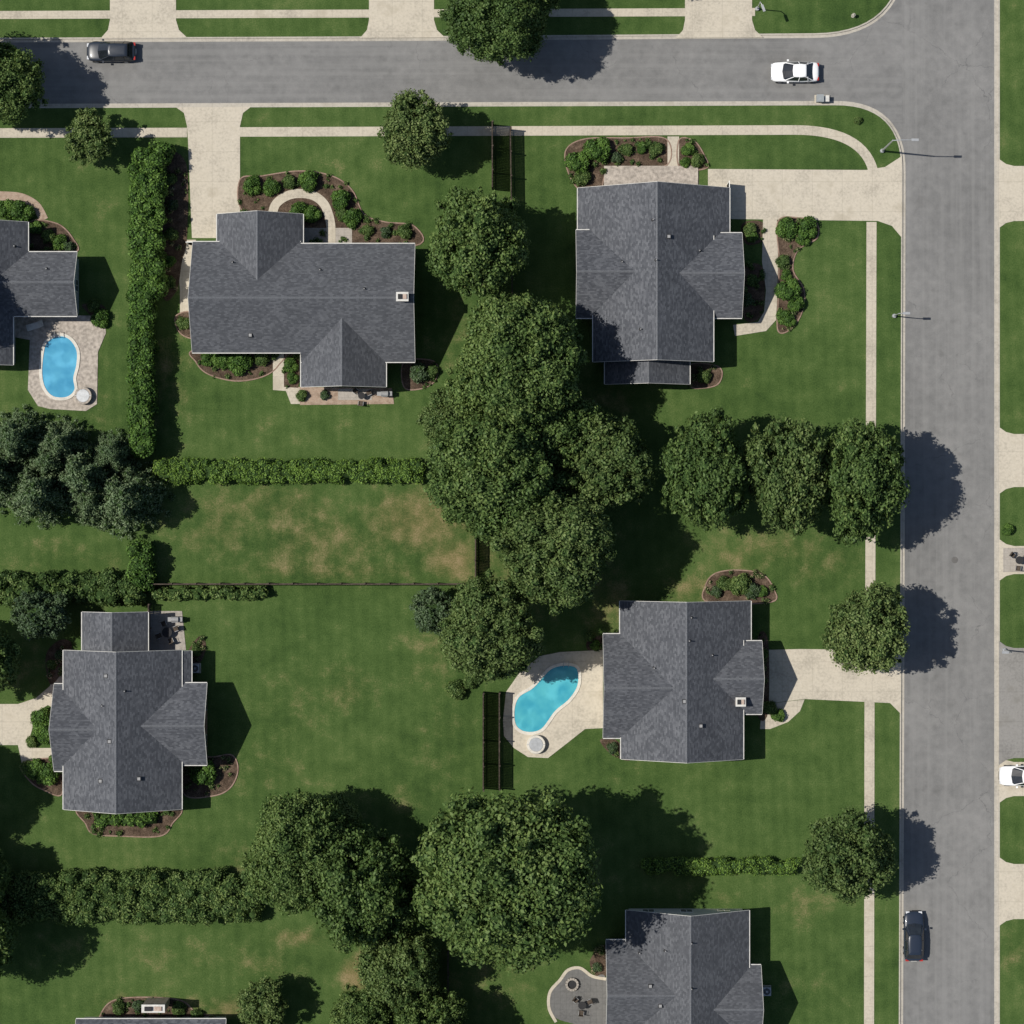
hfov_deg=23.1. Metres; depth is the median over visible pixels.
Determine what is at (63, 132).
sidewalk
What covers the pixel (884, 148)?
street lamp
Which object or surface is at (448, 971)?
wooden fence
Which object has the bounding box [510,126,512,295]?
wooden fence
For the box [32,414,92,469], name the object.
pine tree
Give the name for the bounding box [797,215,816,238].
shrub
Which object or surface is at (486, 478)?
oak tree
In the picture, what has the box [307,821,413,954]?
oak tree
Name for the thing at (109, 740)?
vents and chimney
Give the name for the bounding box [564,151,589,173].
shrub
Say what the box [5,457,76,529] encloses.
pine tree
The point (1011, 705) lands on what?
driveway
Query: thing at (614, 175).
front porch
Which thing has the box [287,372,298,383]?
shrub
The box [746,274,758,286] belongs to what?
shrub
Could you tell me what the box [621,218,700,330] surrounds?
vents and chimney
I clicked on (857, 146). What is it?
sidewalk
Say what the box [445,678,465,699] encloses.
shrub
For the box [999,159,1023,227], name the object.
driveway
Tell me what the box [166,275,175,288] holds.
shrub
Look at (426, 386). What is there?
bed edging
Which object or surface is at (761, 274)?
bed plants
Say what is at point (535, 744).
hot tub
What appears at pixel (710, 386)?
bed edging
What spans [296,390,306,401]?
shrub
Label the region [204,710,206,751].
walls
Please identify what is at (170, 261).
shrub
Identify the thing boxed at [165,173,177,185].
shrub
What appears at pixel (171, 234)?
shrub
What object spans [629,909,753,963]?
walls
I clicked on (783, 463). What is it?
maple tree
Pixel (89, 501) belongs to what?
pine tree
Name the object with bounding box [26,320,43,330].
sun lounger
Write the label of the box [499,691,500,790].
wooden fence
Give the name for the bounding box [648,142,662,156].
shrub
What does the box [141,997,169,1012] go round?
vents and chimney
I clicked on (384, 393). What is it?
barbecue grill
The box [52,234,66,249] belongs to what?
shrub
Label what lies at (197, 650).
shrub
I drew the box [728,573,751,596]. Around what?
shrub
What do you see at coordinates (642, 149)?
shrub
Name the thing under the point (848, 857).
maple tree
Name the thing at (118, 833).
bed plants
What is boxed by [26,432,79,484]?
pine tree
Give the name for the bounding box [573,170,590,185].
shrub
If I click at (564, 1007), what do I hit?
patio
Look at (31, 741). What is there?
shrub
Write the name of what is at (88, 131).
maple tree
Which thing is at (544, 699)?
swimming pool
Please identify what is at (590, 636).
shrub
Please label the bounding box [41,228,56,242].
shrub
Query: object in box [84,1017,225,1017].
walls
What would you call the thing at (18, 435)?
pine tree
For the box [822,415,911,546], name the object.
oak tree
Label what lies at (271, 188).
shrub
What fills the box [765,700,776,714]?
shrub
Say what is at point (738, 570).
bed edging
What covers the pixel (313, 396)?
patio
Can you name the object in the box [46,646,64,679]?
bed plants
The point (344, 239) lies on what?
bed plants
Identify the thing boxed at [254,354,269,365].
shrub
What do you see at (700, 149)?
bed edging
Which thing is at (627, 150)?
shrub
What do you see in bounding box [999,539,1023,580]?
driveway
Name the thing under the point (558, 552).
oak tree
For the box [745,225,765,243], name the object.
bed plants
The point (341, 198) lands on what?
shrub
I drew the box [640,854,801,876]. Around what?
hedge
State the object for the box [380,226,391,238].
shrub
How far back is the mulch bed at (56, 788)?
249.95 m
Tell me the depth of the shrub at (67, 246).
249.38 m
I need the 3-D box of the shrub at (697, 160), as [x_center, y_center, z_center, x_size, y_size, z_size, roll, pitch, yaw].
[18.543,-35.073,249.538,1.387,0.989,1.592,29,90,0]
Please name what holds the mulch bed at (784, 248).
on the lawn at (320, 689)
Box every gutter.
[0,0,894,41]
[29,101,905,1023]
[994,0,997,1023]
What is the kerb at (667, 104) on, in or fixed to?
on the road
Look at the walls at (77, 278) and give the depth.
249.66 m
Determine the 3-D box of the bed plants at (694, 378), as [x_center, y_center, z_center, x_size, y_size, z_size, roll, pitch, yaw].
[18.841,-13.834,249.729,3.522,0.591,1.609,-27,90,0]
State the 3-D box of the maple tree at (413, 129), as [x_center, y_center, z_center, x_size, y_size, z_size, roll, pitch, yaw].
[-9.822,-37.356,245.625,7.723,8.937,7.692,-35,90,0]
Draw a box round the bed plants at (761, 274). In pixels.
[744,260,765,317]
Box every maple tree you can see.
[63,107,117,165]
[236,974,288,1023]
[322,790,363,831]
[353,928,440,1013]
[377,88,452,171]
[415,386,467,444]
[559,406,659,509]
[739,413,829,539]
[799,804,898,905]
[819,580,910,675]
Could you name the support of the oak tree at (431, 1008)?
on the lawn at (320, 689)
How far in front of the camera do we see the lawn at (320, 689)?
250.00 m
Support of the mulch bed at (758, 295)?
on the lawn at (320, 689)
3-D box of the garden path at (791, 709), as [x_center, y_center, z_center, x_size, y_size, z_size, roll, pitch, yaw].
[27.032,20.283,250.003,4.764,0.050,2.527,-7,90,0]
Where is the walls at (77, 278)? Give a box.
[14,232,78,362]
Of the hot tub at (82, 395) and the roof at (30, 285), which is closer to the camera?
the roof at (30, 285)
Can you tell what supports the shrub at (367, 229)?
on the mulch bed at (249, 204)
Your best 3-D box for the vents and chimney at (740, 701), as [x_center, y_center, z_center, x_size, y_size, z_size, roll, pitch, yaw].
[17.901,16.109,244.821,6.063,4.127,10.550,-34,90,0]
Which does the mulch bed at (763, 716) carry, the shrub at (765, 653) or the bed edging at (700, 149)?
the shrub at (765, 653)
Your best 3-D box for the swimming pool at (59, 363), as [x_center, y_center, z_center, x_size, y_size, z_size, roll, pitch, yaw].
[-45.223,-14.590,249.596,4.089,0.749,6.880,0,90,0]
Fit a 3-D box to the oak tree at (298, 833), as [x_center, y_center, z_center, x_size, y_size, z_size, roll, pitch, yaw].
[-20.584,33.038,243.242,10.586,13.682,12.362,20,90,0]
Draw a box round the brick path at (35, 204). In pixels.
[0,191,47,219]
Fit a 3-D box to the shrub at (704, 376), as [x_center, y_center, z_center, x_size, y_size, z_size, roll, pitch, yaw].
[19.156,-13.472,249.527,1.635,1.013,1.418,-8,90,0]
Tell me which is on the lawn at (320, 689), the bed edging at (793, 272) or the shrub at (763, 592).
the bed edging at (793, 272)
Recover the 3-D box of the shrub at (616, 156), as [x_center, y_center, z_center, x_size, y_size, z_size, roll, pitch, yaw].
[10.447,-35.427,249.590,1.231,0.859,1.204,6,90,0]
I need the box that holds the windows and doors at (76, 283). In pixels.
[75,279,77,290]
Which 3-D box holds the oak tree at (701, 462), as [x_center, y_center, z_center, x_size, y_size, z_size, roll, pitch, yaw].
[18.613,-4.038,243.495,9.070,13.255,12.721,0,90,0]
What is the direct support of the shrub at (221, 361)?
on the mulch bed at (255, 370)
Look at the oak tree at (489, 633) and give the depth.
238.81 m
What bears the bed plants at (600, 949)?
on the mulch bed at (598, 958)
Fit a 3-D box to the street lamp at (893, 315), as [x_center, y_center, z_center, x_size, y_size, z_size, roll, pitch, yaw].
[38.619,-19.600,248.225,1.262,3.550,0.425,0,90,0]
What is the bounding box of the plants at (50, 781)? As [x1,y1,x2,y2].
[29,760,57,785]
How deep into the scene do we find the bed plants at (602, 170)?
249.69 m
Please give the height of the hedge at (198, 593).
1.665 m
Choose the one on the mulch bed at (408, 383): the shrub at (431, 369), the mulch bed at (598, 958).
the shrub at (431, 369)
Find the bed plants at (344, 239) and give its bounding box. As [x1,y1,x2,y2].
[237,171,411,242]
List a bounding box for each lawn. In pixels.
[0,0,889,37]
[0,105,900,1023]
[1000,0,1023,1023]
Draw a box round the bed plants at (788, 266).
[778,217,817,330]
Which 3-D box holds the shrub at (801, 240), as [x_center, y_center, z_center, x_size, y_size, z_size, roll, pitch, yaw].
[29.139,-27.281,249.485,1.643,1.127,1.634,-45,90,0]
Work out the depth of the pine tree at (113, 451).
246.91 m
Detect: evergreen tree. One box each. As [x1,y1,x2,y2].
[9,588,71,640]
[408,584,457,635]
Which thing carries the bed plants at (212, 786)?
on the mulch bed at (224, 780)
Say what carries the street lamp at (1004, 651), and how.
on the driveway at (1011, 705)
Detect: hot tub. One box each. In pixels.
[74,387,91,404]
[527,735,544,753]
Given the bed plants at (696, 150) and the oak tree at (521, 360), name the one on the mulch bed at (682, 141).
the bed plants at (696, 150)
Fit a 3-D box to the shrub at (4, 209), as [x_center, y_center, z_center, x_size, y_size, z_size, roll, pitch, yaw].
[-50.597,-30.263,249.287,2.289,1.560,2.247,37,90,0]
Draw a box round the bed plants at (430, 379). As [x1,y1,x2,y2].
[406,360,436,388]
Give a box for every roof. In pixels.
[0,220,76,364]
[49,612,206,813]
[76,1019,225,1023]
[188,211,414,386]
[576,182,743,383]
[603,601,763,762]
[606,910,762,1023]
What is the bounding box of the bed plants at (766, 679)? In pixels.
[759,634,767,712]
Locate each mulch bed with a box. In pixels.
[28,759,62,794]
[30,221,77,250]
[45,639,71,684]
[77,810,180,835]
[82,303,105,315]
[100,998,209,1016]
[160,152,187,300]
[176,312,190,337]
[183,755,236,796]
[189,636,205,662]
[190,352,284,379]
[238,172,422,244]
[284,354,299,387]
[402,360,436,388]
[565,137,667,187]
[586,636,602,650]
[590,945,605,975]
[600,738,628,760]
[679,138,707,168]
[691,364,721,387]
[703,571,775,602]
[741,220,762,244]
[743,263,764,321]
[757,631,768,720]
[778,218,817,332]
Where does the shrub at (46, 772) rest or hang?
on the mulch bed at (56, 788)
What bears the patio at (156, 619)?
on the lawn at (320, 689)
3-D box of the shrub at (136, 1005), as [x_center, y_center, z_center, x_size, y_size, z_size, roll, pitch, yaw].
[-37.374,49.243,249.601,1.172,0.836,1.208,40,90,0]
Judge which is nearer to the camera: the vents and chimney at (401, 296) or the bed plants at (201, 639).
the vents and chimney at (401, 296)
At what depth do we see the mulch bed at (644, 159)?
249.95 m
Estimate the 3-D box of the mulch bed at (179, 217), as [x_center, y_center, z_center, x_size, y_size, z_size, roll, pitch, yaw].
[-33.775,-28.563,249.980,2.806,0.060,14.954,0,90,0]
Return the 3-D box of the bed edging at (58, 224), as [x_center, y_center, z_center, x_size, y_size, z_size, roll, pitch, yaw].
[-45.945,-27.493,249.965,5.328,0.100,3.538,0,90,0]
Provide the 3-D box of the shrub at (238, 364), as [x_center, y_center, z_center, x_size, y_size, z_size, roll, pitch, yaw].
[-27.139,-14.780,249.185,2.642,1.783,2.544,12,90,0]
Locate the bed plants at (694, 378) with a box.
[688,364,716,386]
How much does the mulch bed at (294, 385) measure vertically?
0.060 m
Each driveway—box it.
[101,0,185,37]
[176,107,249,237]
[360,0,444,37]
[676,0,762,37]
[708,156,901,236]
[769,649,900,712]
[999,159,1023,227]
[999,427,1023,493]
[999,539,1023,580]
[999,641,1023,764]
[999,760,1023,802]
[999,857,1023,925]
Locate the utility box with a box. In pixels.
[814,94,829,103]
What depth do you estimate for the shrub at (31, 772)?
248.98 m
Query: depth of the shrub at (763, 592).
249.42 m
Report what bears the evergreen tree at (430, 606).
on the lawn at (320, 689)
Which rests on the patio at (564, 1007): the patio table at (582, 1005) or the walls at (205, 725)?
the patio table at (582, 1005)
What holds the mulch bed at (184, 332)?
on the lawn at (320, 689)
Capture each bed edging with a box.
[20,758,62,795]
[29,219,78,251]
[76,809,182,837]
[99,996,214,1016]
[174,311,190,338]
[183,754,238,798]
[189,350,286,381]
[237,170,423,245]
[401,358,438,390]
[564,136,671,187]
[676,137,708,170]
[690,363,722,388]
[702,569,776,603]
[776,216,818,333]
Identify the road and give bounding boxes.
[1,0,993,1023]
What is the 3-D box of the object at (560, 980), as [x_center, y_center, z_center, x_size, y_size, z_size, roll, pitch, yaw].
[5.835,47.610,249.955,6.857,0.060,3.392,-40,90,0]
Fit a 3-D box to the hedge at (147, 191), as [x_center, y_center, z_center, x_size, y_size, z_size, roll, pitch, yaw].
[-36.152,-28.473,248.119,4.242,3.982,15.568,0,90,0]
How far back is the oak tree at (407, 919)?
243.11 m
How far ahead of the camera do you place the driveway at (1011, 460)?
249.97 m
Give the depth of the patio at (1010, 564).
249.94 m
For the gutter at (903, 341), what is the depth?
250.11 m
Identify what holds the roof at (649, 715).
on the trim at (743, 710)
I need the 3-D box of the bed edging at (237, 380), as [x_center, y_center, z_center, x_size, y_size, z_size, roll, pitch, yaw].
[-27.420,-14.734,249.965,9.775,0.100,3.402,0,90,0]
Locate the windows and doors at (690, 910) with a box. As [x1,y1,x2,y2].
[642,909,730,911]
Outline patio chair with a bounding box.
[578,1010,583,1016]
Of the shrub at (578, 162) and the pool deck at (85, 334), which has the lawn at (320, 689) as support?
the pool deck at (85, 334)
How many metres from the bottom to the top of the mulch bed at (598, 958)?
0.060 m
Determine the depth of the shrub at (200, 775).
248.84 m
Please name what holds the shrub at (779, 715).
on the lawn at (320, 689)
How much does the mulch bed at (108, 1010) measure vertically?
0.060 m
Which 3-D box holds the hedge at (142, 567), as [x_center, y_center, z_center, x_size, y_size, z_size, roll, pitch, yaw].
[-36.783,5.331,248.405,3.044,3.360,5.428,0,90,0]
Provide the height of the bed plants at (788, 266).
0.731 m
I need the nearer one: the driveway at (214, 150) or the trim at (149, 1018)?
the trim at (149, 1018)
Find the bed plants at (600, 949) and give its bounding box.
[590,944,605,973]
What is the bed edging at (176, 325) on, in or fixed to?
on the lawn at (320, 689)
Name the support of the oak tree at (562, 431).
on the lawn at (320, 689)
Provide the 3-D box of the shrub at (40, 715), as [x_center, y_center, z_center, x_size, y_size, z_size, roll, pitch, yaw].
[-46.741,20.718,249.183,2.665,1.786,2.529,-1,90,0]
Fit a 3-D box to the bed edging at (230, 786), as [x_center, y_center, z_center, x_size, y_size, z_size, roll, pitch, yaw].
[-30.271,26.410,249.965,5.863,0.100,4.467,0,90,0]
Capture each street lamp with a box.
[755,2,765,11]
[880,139,918,152]
[892,312,909,317]
[1002,648,1011,653]
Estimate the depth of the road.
250.12 m
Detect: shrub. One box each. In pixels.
[0,199,13,219]
[8,200,35,221]
[19,761,29,773]
[24,758,43,778]
[25,736,38,747]
[29,220,41,233]
[30,707,50,730]
[32,721,49,744]
[37,766,59,784]
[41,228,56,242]
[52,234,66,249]
[54,649,62,659]
[63,241,73,250]
[87,299,100,312]
[90,308,109,328]
[111,1001,125,1015]
[131,1000,142,1011]
[164,227,178,240]
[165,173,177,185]
[165,256,176,267]
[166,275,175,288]
[167,199,178,210]
[172,1000,185,1015]
[176,316,189,329]
[189,759,217,785]
[190,1008,203,1017]
[192,643,202,656]
[201,354,214,367]
[212,354,228,369]
[228,354,253,375]
[242,175,261,194]
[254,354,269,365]
[263,179,281,196]
[283,174,295,189]
[283,357,298,372]
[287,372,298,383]
[288,201,306,221]
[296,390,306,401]
[298,169,317,193]
[304,205,321,222]
[320,389,329,400]
[330,189,351,210]
[335,208,345,221]
[341,208,362,228]
[361,224,373,236]
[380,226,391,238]
[396,223,411,239]
[410,362,429,383]
[425,364,437,378]
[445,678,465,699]
[462,674,477,688]
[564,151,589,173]
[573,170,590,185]
[582,136,610,163]
[585,630,595,641]
[589,640,599,649]
[592,962,602,972]
[606,742,617,754]
[610,152,621,162]
[621,143,632,155]
[637,142,647,153]
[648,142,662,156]
[679,157,689,167]
[680,143,694,155]
[691,153,704,167]
[696,369,711,383]
[710,585,721,597]
[716,576,730,590]
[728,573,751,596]
[742,222,755,236]
[743,292,754,306]
[744,582,760,598]
[745,232,758,242]
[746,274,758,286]
[758,585,767,596]
[763,648,768,659]
[763,701,767,711]
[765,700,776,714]
[770,708,785,721]
[774,277,801,301]
[775,216,797,238]
[775,255,789,268]
[776,309,791,324]
[781,269,791,280]
[783,314,796,326]
[787,297,804,311]
[795,232,810,245]
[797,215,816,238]
[853,116,861,123]
[1001,523,1014,535]
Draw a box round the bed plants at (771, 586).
[705,569,774,605]
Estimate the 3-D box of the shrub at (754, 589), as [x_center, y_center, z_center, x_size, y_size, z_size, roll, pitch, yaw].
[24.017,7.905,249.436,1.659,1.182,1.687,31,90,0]
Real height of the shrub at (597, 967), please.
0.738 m
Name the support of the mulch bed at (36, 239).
on the lawn at (320, 689)
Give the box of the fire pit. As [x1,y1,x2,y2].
[565,977,578,990]
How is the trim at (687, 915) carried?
attached to the walls at (694, 912)
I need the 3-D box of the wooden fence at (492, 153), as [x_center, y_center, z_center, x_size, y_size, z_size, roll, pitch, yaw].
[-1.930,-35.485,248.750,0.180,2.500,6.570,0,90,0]
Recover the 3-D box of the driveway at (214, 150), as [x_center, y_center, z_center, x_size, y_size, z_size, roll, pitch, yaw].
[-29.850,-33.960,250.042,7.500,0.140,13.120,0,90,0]
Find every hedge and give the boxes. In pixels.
[0,567,146,608]
[0,866,264,927]
[92,811,158,828]
[125,145,168,301]
[125,289,159,458]
[125,538,158,592]
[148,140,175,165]
[151,585,268,601]
[152,456,425,485]
[638,141,661,148]
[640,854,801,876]
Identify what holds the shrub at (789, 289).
on the mulch bed at (784, 248)
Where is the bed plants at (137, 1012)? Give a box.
[101,996,212,1017]
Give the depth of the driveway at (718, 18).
249.97 m
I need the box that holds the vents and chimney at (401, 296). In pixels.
[231,261,407,336]
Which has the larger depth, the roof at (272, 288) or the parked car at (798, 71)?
the parked car at (798, 71)
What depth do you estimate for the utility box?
249.35 m
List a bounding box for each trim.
[5,220,77,364]
[49,612,207,813]
[75,1018,225,1023]
[186,210,414,386]
[576,181,744,384]
[603,601,764,762]
[606,909,763,1021]
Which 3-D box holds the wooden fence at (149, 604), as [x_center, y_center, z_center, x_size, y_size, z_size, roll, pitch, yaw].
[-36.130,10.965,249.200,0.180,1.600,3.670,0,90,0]
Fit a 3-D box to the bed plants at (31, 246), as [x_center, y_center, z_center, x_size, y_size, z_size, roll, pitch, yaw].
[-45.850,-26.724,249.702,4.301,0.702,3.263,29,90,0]
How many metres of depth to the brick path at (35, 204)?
249.97 m
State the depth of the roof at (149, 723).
244.97 m
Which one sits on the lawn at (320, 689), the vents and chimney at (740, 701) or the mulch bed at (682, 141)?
the mulch bed at (682, 141)
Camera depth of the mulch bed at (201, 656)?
249.95 m
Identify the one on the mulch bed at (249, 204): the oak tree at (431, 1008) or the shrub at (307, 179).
the shrub at (307, 179)
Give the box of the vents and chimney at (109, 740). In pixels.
[98,674,140,782]
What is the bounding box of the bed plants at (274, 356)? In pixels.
[198,354,278,379]
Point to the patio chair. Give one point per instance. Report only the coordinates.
(580, 1013)
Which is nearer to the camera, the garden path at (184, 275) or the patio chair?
the patio chair
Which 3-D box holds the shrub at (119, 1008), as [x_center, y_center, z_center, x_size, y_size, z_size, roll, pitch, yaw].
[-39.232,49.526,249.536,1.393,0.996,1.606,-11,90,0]
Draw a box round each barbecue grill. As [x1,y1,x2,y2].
[167,616,181,622]
[377,391,391,396]
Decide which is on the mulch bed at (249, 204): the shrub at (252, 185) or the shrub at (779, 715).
the shrub at (252, 185)
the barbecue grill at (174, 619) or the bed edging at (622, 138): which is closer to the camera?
the barbecue grill at (174, 619)
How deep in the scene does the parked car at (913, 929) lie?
248.96 m
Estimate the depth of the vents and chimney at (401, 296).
242.26 m
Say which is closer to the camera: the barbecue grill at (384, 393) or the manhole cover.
the barbecue grill at (384, 393)
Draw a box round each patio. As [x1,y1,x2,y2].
[147,611,185,650]
[298,387,393,404]
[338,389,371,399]
[550,969,606,1023]
[1003,548,1023,571]
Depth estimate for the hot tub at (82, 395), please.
249.33 m
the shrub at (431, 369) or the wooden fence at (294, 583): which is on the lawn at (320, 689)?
the wooden fence at (294, 583)
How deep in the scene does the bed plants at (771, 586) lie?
249.69 m
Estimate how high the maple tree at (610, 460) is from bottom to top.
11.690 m
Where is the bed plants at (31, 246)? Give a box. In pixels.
[29,222,76,250]
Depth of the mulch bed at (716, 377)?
249.95 m
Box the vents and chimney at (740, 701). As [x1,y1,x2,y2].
[652,616,745,727]
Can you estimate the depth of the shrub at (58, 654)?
249.51 m
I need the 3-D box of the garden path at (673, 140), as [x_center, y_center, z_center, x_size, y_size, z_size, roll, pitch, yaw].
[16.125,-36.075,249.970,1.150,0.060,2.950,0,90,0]
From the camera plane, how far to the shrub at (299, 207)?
249.08 m
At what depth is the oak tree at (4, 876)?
245.00 m
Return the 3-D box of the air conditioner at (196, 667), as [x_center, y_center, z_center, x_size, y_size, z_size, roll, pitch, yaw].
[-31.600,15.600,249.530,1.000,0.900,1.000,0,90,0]
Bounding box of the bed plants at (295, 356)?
[282,354,298,388]
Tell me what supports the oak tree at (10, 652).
on the lawn at (320, 689)
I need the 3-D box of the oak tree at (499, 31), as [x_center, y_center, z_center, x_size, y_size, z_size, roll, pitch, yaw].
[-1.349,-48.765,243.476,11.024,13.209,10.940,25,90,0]
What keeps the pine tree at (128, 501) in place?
on the lawn at (320, 689)
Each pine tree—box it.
[0,404,48,471]
[0,447,27,515]
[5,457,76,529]
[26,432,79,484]
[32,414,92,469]
[54,439,122,512]
[66,484,107,529]
[90,426,141,480]
[96,461,175,540]
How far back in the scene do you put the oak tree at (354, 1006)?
243.39 m
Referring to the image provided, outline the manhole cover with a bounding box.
[952,557,957,562]
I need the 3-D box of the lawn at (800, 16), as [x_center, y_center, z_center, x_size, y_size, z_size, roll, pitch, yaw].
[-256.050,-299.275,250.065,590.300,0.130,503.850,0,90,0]
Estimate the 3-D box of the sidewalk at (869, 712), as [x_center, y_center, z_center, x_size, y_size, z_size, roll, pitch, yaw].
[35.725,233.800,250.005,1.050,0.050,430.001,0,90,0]
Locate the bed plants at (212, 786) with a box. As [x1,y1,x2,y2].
[183,754,231,795]
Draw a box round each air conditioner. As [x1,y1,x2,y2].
[193,663,200,672]
[763,985,770,995]
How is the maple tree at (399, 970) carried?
on the lawn at (320, 689)
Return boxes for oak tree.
[0,41,48,124]
[0,630,21,691]
[0,849,11,901]
[0,907,20,978]
[240,787,350,916]
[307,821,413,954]
[327,983,399,1023]
[386,867,425,933]
[393,987,468,1023]
[409,786,603,975]
[422,413,570,549]
[425,185,530,298]
[437,0,560,66]
[437,569,544,683]
[444,290,589,430]
[490,487,617,616]
[530,385,603,476]
[658,405,748,534]
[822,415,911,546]
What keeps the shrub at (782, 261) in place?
on the mulch bed at (784, 248)
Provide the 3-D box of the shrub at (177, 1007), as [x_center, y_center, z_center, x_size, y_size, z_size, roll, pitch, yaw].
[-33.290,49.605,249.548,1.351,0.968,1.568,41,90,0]
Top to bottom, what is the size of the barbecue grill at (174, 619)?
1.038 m
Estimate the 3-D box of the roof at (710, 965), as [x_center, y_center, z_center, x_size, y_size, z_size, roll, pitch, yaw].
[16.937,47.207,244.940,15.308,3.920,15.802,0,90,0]
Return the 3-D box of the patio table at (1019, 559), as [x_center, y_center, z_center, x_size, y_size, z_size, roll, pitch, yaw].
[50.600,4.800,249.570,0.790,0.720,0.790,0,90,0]
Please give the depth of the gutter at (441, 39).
250.11 m
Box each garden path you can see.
[0,671,62,761]
[179,240,195,311]
[269,189,335,242]
[273,354,299,403]
[304,228,351,242]
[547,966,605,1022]
[667,136,678,165]
[733,219,777,335]
[760,700,803,728]
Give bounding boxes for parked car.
[87,39,135,62]
[770,59,818,82]
[902,911,926,960]
[999,764,1023,787]
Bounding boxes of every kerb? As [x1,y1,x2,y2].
[0,0,891,38]
[29,104,902,1023]
[998,0,999,1023]
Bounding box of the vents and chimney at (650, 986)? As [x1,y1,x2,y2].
[638,942,692,1007]
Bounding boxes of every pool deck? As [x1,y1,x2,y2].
[15,315,105,410]
[503,650,602,757]
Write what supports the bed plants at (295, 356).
on the mulch bed at (294, 385)
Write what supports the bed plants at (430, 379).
on the mulch bed at (408, 383)
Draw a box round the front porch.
[604,166,697,184]
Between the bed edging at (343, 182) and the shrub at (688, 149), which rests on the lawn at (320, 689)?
the bed edging at (343, 182)
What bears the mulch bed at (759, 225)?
on the lawn at (320, 689)
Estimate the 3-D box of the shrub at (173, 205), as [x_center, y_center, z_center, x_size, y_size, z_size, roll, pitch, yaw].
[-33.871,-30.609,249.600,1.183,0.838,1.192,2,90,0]
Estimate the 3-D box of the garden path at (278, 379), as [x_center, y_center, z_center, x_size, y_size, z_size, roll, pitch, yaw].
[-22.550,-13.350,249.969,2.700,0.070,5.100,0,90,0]
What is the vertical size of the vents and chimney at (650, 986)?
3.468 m
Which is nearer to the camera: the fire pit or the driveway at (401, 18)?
the fire pit
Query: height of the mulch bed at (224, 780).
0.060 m
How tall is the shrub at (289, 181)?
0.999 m
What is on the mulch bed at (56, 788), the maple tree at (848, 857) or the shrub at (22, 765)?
the shrub at (22, 765)
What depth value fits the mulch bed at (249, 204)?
249.95 m
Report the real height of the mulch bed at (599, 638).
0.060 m
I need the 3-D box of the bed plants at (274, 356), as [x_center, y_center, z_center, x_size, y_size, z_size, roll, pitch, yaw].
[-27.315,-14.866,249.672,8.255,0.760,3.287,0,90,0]
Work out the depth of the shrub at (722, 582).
249.22 m
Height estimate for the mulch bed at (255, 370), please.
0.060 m
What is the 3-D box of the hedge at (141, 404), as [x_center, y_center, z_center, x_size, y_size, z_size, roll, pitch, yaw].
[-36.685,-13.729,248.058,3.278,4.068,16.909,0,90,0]
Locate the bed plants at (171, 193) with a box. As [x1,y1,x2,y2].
[163,167,186,289]
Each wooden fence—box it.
[148,603,151,639]
[151,582,464,584]
[447,949,449,998]
[474,535,475,577]
[483,691,484,791]
[492,120,493,188]
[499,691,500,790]
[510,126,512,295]
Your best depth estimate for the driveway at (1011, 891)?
249.97 m
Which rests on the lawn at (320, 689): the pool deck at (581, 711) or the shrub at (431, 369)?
the pool deck at (581, 711)
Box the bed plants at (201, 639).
[191,636,205,660]
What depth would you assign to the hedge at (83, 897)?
247.61 m
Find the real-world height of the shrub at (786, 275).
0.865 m
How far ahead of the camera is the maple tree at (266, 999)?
245.39 m
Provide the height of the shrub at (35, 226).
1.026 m
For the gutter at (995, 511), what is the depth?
250.11 m
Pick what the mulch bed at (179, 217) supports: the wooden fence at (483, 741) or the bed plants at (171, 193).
the bed plants at (171, 193)
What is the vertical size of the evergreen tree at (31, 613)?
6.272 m
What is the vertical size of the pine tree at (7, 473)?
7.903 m
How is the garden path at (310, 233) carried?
on the lawn at (320, 689)
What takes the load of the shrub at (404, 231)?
on the mulch bed at (249, 204)
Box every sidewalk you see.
[0,8,754,18]
[0,128,186,137]
[240,125,876,169]
[864,702,874,1023]
[865,222,876,593]
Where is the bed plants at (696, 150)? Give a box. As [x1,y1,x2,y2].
[685,137,709,167]
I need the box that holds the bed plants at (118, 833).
[84,810,174,837]
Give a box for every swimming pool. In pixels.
[39,331,79,399]
[511,661,580,734]
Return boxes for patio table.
[162,627,171,636]
[358,392,364,398]
[578,1002,585,1009]
[1016,556,1023,563]
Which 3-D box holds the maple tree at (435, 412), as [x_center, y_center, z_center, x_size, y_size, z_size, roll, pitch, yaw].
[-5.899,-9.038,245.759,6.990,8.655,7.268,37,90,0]
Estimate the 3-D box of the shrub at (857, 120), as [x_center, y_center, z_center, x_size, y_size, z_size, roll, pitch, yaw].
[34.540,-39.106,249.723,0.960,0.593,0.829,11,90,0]
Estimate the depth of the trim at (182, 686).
246.69 m
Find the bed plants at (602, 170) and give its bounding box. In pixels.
[567,137,664,186]
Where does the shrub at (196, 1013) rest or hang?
on the mulch bed at (108, 1010)
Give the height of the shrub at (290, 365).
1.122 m
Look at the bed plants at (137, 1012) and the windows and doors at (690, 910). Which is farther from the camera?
the bed plants at (137, 1012)
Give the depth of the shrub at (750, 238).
249.49 m
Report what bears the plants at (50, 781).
on the mulch bed at (56, 788)
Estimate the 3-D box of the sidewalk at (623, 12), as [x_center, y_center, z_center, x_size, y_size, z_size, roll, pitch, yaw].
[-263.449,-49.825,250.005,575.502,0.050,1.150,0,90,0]

